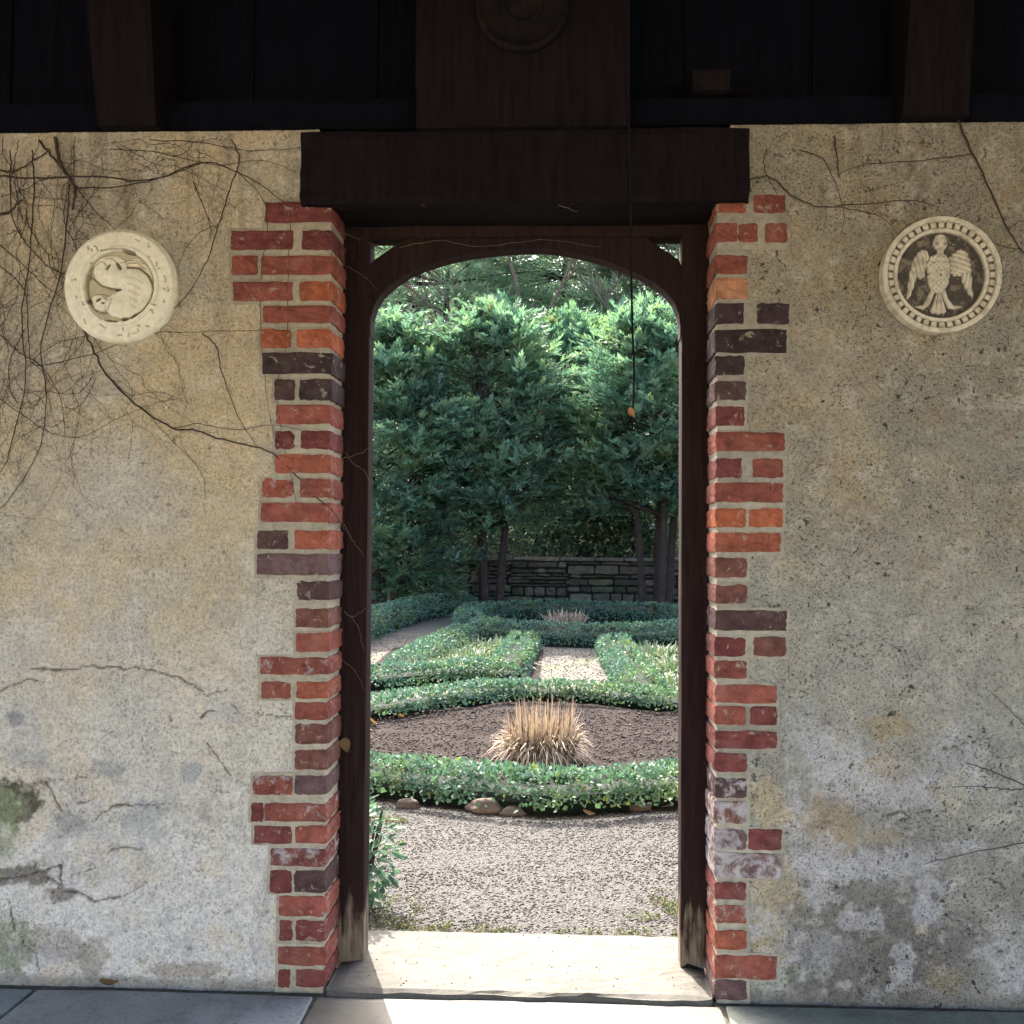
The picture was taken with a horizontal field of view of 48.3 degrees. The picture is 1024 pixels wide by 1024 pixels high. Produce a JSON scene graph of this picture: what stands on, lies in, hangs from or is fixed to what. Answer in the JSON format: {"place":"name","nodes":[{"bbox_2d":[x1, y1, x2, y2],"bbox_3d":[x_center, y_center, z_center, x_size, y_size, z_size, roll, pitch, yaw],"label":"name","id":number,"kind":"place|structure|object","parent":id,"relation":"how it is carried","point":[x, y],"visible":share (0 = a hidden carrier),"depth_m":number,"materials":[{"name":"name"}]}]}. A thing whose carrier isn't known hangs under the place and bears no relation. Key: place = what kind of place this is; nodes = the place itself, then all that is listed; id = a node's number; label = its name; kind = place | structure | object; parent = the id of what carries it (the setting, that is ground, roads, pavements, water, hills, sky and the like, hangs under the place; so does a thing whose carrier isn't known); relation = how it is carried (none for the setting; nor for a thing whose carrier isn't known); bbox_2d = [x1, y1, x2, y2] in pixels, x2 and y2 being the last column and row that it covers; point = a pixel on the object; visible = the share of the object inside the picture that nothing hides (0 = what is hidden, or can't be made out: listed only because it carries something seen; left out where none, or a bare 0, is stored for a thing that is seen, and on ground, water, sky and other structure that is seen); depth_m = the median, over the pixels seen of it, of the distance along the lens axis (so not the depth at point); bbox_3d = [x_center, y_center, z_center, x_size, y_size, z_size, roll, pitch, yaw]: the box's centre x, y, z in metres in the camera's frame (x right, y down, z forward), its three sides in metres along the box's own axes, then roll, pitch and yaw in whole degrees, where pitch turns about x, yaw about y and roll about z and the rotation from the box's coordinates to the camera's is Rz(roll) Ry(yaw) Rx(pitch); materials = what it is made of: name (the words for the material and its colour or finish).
{"place":"outdoors","nodes":[
{"label":"outdoors","id":0,"kind":"place"},
{"bbox_2d":[0,130,346,992],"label":"stucco wall","id":1,"kind":"structure","parent":0,"point":[170,688],"depth_m":3.29,"materials":[{"name":"paint"}]},
{"bbox_2d":[64,229,179,344],"bbox_3d":[-1.129,-0.651,3.300,0.330,0.330,0.045,0,-2,3],"label":"relief roundel","id":2,"kind":"object","parent":1,"relation":"attached to","point":[121,286],"visible":1,"depth_m":3.29,"materials":[{"name":"stone"}]},
{"bbox_2d":[0,136,260,572],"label":"bare vine","id":3,"kind":"object","parent":1,"relation":"attached to","point":[61,166],"visible":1,"depth_m":3.32,"materials":[{"name":"brown plant"}]},
{"bbox_2d":[0,139,298,504],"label":"bare vine","id":4,"kind":"object","parent":1,"relation":"attached to","point":[176,171],"visible":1,"depth_m":3.30,"materials":[{"name":"brown plant"}]},
{"bbox_2d":[83,330,344,529],"bbox_3d":[-0.868,-0.258,3.285,0.788,0.614,0.012,0,-2,3],"label":"bare vine","id":5,"kind":"object","parent":1,"relation":"attached to","point":[122,391],"visible":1,"depth_m":3.29,"materials":[{"name":"brown plant"}]},
{"bbox_2d":[0,989,1023,1023],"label":"porch floor","id":6,"kind":"structure","parent":0,"point":[84,1007],"depth_m":3.08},
{"bbox_2d":[99,978,117,984],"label":"fallen leaf","id":7,"kind":"object","parent":6,"relation":"on","point":[105,981],"visible":1,"depth_m":3.21,"materials":[{"name":"brown plant"}]},
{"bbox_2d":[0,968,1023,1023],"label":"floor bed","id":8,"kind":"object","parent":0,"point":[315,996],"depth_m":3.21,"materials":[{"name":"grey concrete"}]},
{"bbox_2d":[336,506,705,973],"bbox_3d":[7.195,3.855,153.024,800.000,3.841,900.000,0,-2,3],"label":"ground","id":9,"kind":"structure","parent":0,"point":[419,549],"depth_m":16.63,"materials":[{"name":"brown soil"}]},
{"bbox_2d":[385,569,392,607],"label":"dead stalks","id":10,"kind":"object","parent":9,"relation":"on","point":[390,594],"visible":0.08,"depth_m":15.96,"materials":[{"name":"plant"}]},
{"bbox_2d":[373,246,453,436],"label":"background conifer","id":11,"kind":"object","parent":9,"relation":"on","point":[419,293],"depth_m":27.43,"materials":[{"name":"green plant"}]},
{"bbox_2d":[375,444,460,545],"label":"evergreen shrub","id":12,"kind":"object","parent":9,"relation":"on","point":[388,484],"depth_m":18.11,"materials":[{"name":"green plant"}]},
{"bbox_2d":[371,302,519,612],"bbox_3d":[-1.601,-0.697,15.359,3.647,4.270,3.127,0,-2,24],"label":"yew tree","id":13,"kind":"object","parent":9,"relation":"on","point":[394,341],"visible":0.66,"depth_m":14.90,"materials":[{"name":"green plant"}]},
{"bbox_2d":[373,246,577,480],"bbox_3d":[-1.535,-3.976,22.375,6.430,9.108,6.809,0,-2,3],"label":"background conifer","id":14,"kind":"object","parent":9,"relation":"on","point":[473,284],"visible":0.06,"depth_m":21.79,"materials":[{"name":"green plant"}]},
{"bbox_2d":[433,514,518,560],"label":"evergreen shrub","id":15,"kind":"object","parent":9,"relation":"on","point":[493,548],"visible":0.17,"depth_m":17.30,"materials":[{"name":"green plant"}]},
{"bbox_2d":[381,256,581,544],"bbox_3d":[-0.405,-2.879,17.365,5.329,6.964,4.075,0,-2,3],"label":"bare tree","id":16,"kind":"object","parent":9,"relation":"on","point":[564,280],"visible":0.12,"depth_m":17.14,"materials":[{"name":"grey plant"}]},
{"bbox_2d":[378,287,603,609],"bbox_3d":[-0.199,-0.821,15.617,3.406,4.528,2.883,1,-2,-21],"label":"yew tree","id":17,"kind":"object","parent":9,"relation":"on","point":[509,334],"visible":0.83,"depth_m":15.07,"materials":[{"name":"green plant"}]},
{"bbox_2d":[412,255,593,462],"bbox_3d":[-0.604,-5.181,30.185,7.408,10.624,8.305,0,-2,3],"label":"background conifer","id":18,"kind":"object","parent":9,"relation":"on","point":[534,278],"depth_m":29.69,"materials":[{"name":"green plant"}]},
{"bbox_2d":[326,930,712,1006],"bbox_3d":[0.028,1.408,3.418,1.085,0.129,0.524,0,-2,3],"label":"doorstep","id":19,"kind":"object","parent":9,"relation":"on","point":[463,957],"visible":0.67,"depth_m":3.35,"materials":[{"name":"stone"}]},
{"bbox_2d":[336,224,709,967],"bbox_3d":[0.034,0.210,3.475,1.128,2.297,0.106,0,-2,3],"label":"door frame","id":20,"kind":"object","parent":19,"relation":"on","point":[680,284],"visible":0.77,"depth_m":3.44,"materials":[{"name":"brown wood"}]},
{"bbox_2d":[340,737,349,751],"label":"fallen leaf","id":21,"kind":"object","parent":20,"relation":"attached to","point":[345,743],"visible":1,"depth_m":3.43,"materials":[{"name":"brown plant"}]},
{"bbox_2d":[333,205,596,686],"bbox_3d":[-0.012,-0.185,3.328,1.055,1.443,0.239,0,-2,3],"label":"bare vine","id":22,"kind":"object","parent":20,"relation":"attached to","point":[370,447],"visible":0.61,"depth_m":3.45,"materials":[{"name":"brown plant"}]},
{"bbox_2d":[299,127,749,226],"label":"lintel beam","id":23,"kind":"structure","parent":20,"relation":"on","point":[686,175],"depth_m":3.24,"materials":[{"name":"brown wood"}]},
{"bbox_2d":[0,0,1023,132],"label":"porch roof","id":24,"kind":"structure","parent":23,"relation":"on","point":[250,65],"depth_m":3.37,"materials":[{"name":"brown wood"}]},
{"bbox_2d":[475,0,568,53],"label":"round plaque","id":25,"kind":"object","parent":24,"relation":"attached to","point":[520,26],"visible":1,"depth_m":3.20,"materials":[{"name":"brown wood"}]},
{"bbox_2d":[627,0,634,407],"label":"hanging cord","id":26,"kind":"object","parent":24,"relation":"hanging from","point":[629,144],"visible":1,"depth_m":3.20,"materials":[{"name":"black"}]},
{"bbox_2d":[628,407,634,416],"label":"fallen leaf","id":27,"kind":"object","parent":26,"relation":"hanging from","point":[631,412],"visible":1,"depth_m":3.20,"materials":[{"name":"orange plant"}]},
{"bbox_2d":[369,924,702,989],"bbox_3d":[0.072,1.329,3.423,1.006,0.036,0.436,0,-2,3],"label":"floor grit","id":28,"kind":"object","parent":19,"relation":"on","point":[522,952],"visible":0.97,"depth_m":3.42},
{"bbox_2d":[371,556,678,605],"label":"stone wall","id":29,"kind":"structure","parent":9,"relation":"on","point":[613,579],"depth_m":16.59,"materials":[{"name":"grey stone"}]},
{"bbox_2d":[491,442,582,554],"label":"evergreen shrub","id":30,"kind":"object","parent":9,"relation":"on","point":[530,523],"visible":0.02,"depth_m":18.18,"materials":[{"name":"green plant"}]},
{"bbox_2d":[402,254,677,473],"bbox_3d":[0.820,-4.573,25.239,7.060,9.988,7.349,2,-2,-37],"label":"background conifer","id":31,"kind":"object","parent":9,"relation":"on","point":[552,278],"visible":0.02,"depth_m":24.68,"materials":[{"name":"green plant"}]},
{"bbox_2d":[455,404,626,542],"bbox_3d":[0.598,-1.003,20.922,3.750,3.187,3.037,0,-2,3],"label":"evergreen shrub","id":32,"kind":"object","parent":9,"relation":"on","point":[558,457],"depth_m":20.95,"materials":[{"name":"green plant"}]},
{"bbox_2d":[490,504,600,561],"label":"evergreen shrub","id":33,"kind":"object","parent":9,"relation":"on","point":[540,548],"visible":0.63,"depth_m":17.11,"materials":[{"name":"green plant"}]},
{"bbox_2d":[471,298,636,561],"bbox_3d":[0.971,-1.192,17.369,3.780,4.059,2.716,0,-2,3],"label":"yew tree","id":34,"kind":"object","parent":9,"relation":"on","point":[565,322],"visible":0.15,"depth_m":16.90,"materials":[{"name":"green plant"}]},
{"bbox_2d":[491,251,670,442],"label":"background conifer","id":35,"kind":"object","parent":9,"relation":"on","point":[556,283],"depth_m":33.56,"materials":[{"name":"green plant"}]},
{"bbox_2d":[527,427,647,556],"bbox_3d":[1.187,-0.304,17.545,2.083,2.171,1.808,0,-2,3],"label":"evergreen shrub","id":36,"kind":"object","parent":9,"relation":"on","point":[584,505],"visible":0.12,"depth_m":17.23,"materials":[{"name":"green plant"}]},
{"bbox_2d":[521,244,678,472],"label":"background conifer","id":37,"kind":"object","parent":9,"relation":"on","point":[588,295],"visible":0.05,"depth_m":22.26,"materials":[{"name":"green plant"}]},
{"bbox_2d":[552,504,650,561],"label":"evergreen shrub","id":38,"kind":"object","parent":9,"relation":"on","point":[601,552],"visible":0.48,"depth_m":17.20,"materials":[{"name":"green plant"}]},
{"bbox_2d":[533,289,678,611],"bbox_3d":[1.881,-0.763,15.217,3.292,4.439,3.036,0,-2,3],"label":"yew tree","id":39,"kind":"object","parent":9,"relation":"on","point":[619,463],"visible":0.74,"depth_m":14.75,"materials":[{"name":"green plant"}]},
{"bbox_2d":[563,244,677,502],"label":"bare tree","id":40,"kind":"object","parent":9,"relation":"on","point":[607,295],"visible":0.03,"depth_m":20.79,"materials":[{"name":"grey plant"}]},
{"bbox_2d":[584,471,678,552],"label":"evergreen shrub","id":41,"kind":"object","parent":9,"relation":"on","point":[645,520],"visible":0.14,"depth_m":17.10,"materials":[{"name":"green plant"}]},
{"bbox_2d":[597,499,678,561],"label":"evergreen shrub","id":42,"kind":"object","parent":9,"relation":"on","point":[647,552],"visible":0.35,"depth_m":17.05,"materials":[{"name":"green plant"}]},
{"bbox_2d":[368,798,677,935],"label":"gravel path","id":43,"kind":"structure","parent":0,"point":[609,891],"depth_m":4.47,"materials":[{"name":"beige gravel"}]},
{"bbox_2d":[368,795,410,908],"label":"leafy shrub","id":44,"kind":"object","parent":43,"relation":"on","point":[374,871],"visible":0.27,"depth_m":3.97,"materials":[{"name":"green plant"}]},
{"bbox_2d":[395,798,419,808],"bbox_3d":[-0.505,1.423,5.553,0.122,0.059,0.078,0,-2,3],"label":"rock","id":45,"kind":"object","parent":43,"relation":"on","point":[405,803],"visible":0.93,"depth_m":5.53,"materials":[{"name":"stone"}]},
{"bbox_2d":[368,813,677,935],"bbox_3d":[-0.043,1.395,4.533,1.425,0.020,1.962,1,-2,-11],"label":"moss","id":46,"kind":"object","parent":43,"relation":"on","point":[498,929],"visible":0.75,"depth_m":3.86,"materials":[{"name":"green plant"}]},
{"bbox_2d":[370,700,677,817],"bbox_3d":[0.123,1.423,7.004,4.600,0.131,3.400,0,-2,3],"label":"mulch bed","id":47,"kind":"object","parent":43,"relation":"on","point":[507,704],"visible":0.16,"depth_m":7.37,"materials":[{"name":"brown soil"}]},
{"bbox_2d":[464,798,503,814],"bbox_3d":[-0.120,1.413,5.468,0.221,0.100,0.139,0,-2,3],"label":"rock","id":48,"kind":"object","parent":47,"relation":"on","point":[493,807],"visible":0.84,"depth_m":5.42,"materials":[{"name":"beige stone"}]},
{"bbox_2d":[499,805,526,816],"bbox_3d":[0.004,1.421,5.400,0.134,0.066,0.083,0,-2,3],"label":"rock","id":49,"kind":"object","parent":47,"relation":"on","point":[507,811],"visible":0.89,"depth_m":5.38,"materials":[{"name":"brown stone"}]},
{"bbox_2d":[370,749,677,814],"bbox_3d":[0.078,1.337,5.968,4.925,0.257,1.358,0,-2,3],"label":"clipped hedge","id":50,"kind":"object","parent":47,"relation":"on","point":[434,785],"visible":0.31,"depth_m":5.50,"materials":[{"name":"green plant"}]},
{"bbox_2d":[370,676,677,720],"bbox_3d":[0.189,1.352,7.977,4.965,0.260,1.792,0,-2,3],"label":"clipped hedge","id":51,"kind":"object","parent":47,"relation":"on","point":[412,704],"visible":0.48,"depth_m":8.37,"materials":[{"name":"green plant"}]},
{"bbox_2d":[482,693,596,772],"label":"dry grass tuft","id":52,"kind":"object","parent":47,"relation":"on","point":[546,741],"visible":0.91,"depth_m":6.43,"materials":[{"name":"beige plant"}]},
{"bbox_2d":[629,802,651,811],"bbox_3d":[0.620,1.430,5.521,0.114,0.057,0.077,0,-2,3],"label":"rock","id":53,"kind":"object","parent":47,"relation":"on","point":[634,807],"visible":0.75,"depth_m":5.49,"materials":[{"name":"brown stone"}]},
{"bbox_2d":[583,809,594,814],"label":"fallen leaf","id":54,"kind":"object","parent":43,"relation":"on","point":[588,812],"visible":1,"depth_m":5.38,"materials":[{"name":"brown plant"}]},
{"bbox_2d":[371,608,677,707],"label":"knot garden path","id":55,"kind":"structure","parent":0,"point":[423,628],"depth_m":11.18,"materials":[{"name":"beige gravel"}]},
{"bbox_2d":[371,590,477,640],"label":"clipped hedge","id":56,"kind":"object","parent":55,"relation":"on","point":[384,621],"visible":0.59,"depth_m":13.91,"materials":[{"name":"green plant"}]},
{"bbox_2d":[372,647,676,697],"bbox_3d":[0.869,1.409,10.074,4.400,0.148,3.200,0,-2,3],"label":"soil bed","id":57,"kind":"object","parent":55,"relation":"on","point":[535,672],"visible":0.07,"depth_m":10.31,"materials":[{"name":"brown soil"}]},
{"bbox_2d":[377,654,449,672],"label":"strap leaf plant","id":58,"kind":"object","parent":57,"relation":"on","point":[427,666],"visible":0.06,"depth_m":9.95,"materials":[{"name":"green plant"}]},
{"bbox_2d":[382,621,479,673],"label":"clipped hedge","id":59,"kind":"object","parent":57,"relation":"on","point":[445,637],"visible":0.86,"depth_m":10.68,"materials":[{"name":"green plant"}]},
{"bbox_2d":[371,655,523,690],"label":"clipped hedge","id":60,"kind":"object","parent":57,"relation":"on","point":[433,674],"visible":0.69,"depth_m":9.31,"materials":[{"name":"green plant"}]},
{"bbox_2d":[426,650,486,669],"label":"strap leaf plant","id":61,"kind":"object","parent":57,"relation":"on","point":[452,657],"visible":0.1,"depth_m":10.09,"materials":[{"name":"green plant"}]},
{"bbox_2d":[434,639,503,659],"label":"strap leaf plant","id":62,"kind":"object","parent":57,"relation":"on","point":[457,653],"visible":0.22,"depth_m":10.71,"materials":[{"name":"green plant"}]},
{"bbox_2d":[456,633,512,652],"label":"strap leaf plant","id":63,"kind":"object","parent":57,"relation":"on","point":[495,643],"visible":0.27,"depth_m":11.30,"materials":[{"name":"green plant"}]},
{"bbox_2d":[460,645,543,672],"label":"strap leaf plant","id":64,"kind":"object","parent":57,"relation":"on","point":[480,654],"visible":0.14,"depth_m":10.40,"materials":[{"name":"green plant"}]},
{"bbox_2d":[486,629,542,676],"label":"clipped hedge","id":65,"kind":"object","parent":57,"relation":"on","point":[527,647],"visible":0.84,"depth_m":10.37,"materials":[{"name":"green plant"}]},
{"bbox_2d":[594,632,666,696],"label":"clipped hedge","id":66,"kind":"object","parent":57,"relation":"on","point":[620,665],"visible":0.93,"depth_m":9.58,"materials":[{"name":"green plant"}]},
{"bbox_2d":[626,639,659,654],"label":"strap leaf plant","id":67,"kind":"object","parent":57,"relation":"on","point":[647,651],"visible":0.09,"depth_m":11.11,"materials":[{"name":"green plant"}]},
{"bbox_2d":[625,638,677,661],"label":"strap leaf plant","id":68,"kind":"object","parent":57,"relation":"on","point":[657,651],"visible":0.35,"depth_m":10.77,"materials":[{"name":"green plant"}]},
{"bbox_2d":[633,652,677,673],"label":"strap leaf plant","id":69,"kind":"object","parent":57,"relation":"on","point":[662,661],"visible":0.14,"depth_m":9.97,"materials":[{"name":"green plant"}]},
{"bbox_2d":[637,663,677,693],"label":"strap leaf plant","id":70,"kind":"object","parent":57,"relation":"on","point":[671,679],"visible":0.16,"depth_m":9.15,"materials":[{"name":"green plant"}]},
{"bbox_2d":[640,653,677,677],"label":"strap leaf plant","id":71,"kind":"object","parent":57,"relation":"on","point":[673,667],"visible":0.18,"depth_m":9.76,"materials":[{"name":"green plant"}]},
{"bbox_2d":[480,620,677,643],"bbox_3d":[0.677,1.370,13.439,2.700,0.124,2.700,0,-2,3],"label":"loop bed","id":72,"kind":"object","parent":55,"relation":"on","point":[600,629],"visible":0.08,"depth_m":13.54,"materials":[{"name":"brown soil"}]},
{"bbox_2d":[538,609,588,631],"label":"dry grass tuft","id":73,"kind":"object","parent":72,"relation":"on","point":[578,617],"visible":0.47,"depth_m":13.03,"materials":[{"name":"beige plant"}]},
{"bbox_2d":[451,598,678,648],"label":"clipped hedge","id":74,"kind":"object","parent":72,"relation":"on","point":[482,618],"visible":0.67,"depth_m":12.54,"materials":[{"name":"green plant"}]},
{"bbox_2d":[705,122,1023,1010],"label":"stucco wall","id":75,"kind":"structure","parent":0,"point":[865,562],"depth_m":3.19,"materials":[{"name":"paint"}]},
{"bbox_2d":[750,126,935,238],"bbox_3d":[0.930,-0.929,3.220,0.519,0.322,0.010,0,-2,3],"label":"bare vine","id":76,"kind":"object","parent":75,"relation":"attached to","point":[766,175],"visible":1,"depth_m":3.22,"materials":[{"name":"brown plant"}]},
{"bbox_2d":[839,120,1023,252],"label":"bare vine","id":77,"kind":"object","parent":75,"relation":"attached to","point":[970,150],"visible":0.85,"depth_m":3.20,"materials":[{"name":"brown plant"}]},
{"bbox_2d":[879,216,1001,334],"bbox_3d":[1.195,-0.659,3.189,0.327,0.327,0.050,0,-2,3],"label":"relief roundel","id":78,"kind":"object","parent":75,"relation":"attached to","point":[940,275],"visible":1,"depth_m":3.18,"materials":[{"name":"stone"}]},
{"bbox_2d":[923,842,1023,864],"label":"bare vine","id":79,"kind":"object","parent":75,"relation":"attached to","point":[976,851],"visible":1,"depth_m":3.15,"materials":[{"name":"brown plant"}]},
{"bbox_2d":[957,763,1023,790],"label":"bare vine","id":80,"kind":"object","parent":75,"relation":"attached to","point":[996,773],"visible":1,"depth_m":3.15,"materials":[{"name":"brown plant"}]},
{"bbox_2d":[991,692,1023,724],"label":"bare vine","id":81,"kind":"object","parent":75,"relation":"attached to","point":[1009,709],"visible":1,"depth_m":3.16,"materials":[{"name":"brown plant"}]}
]}

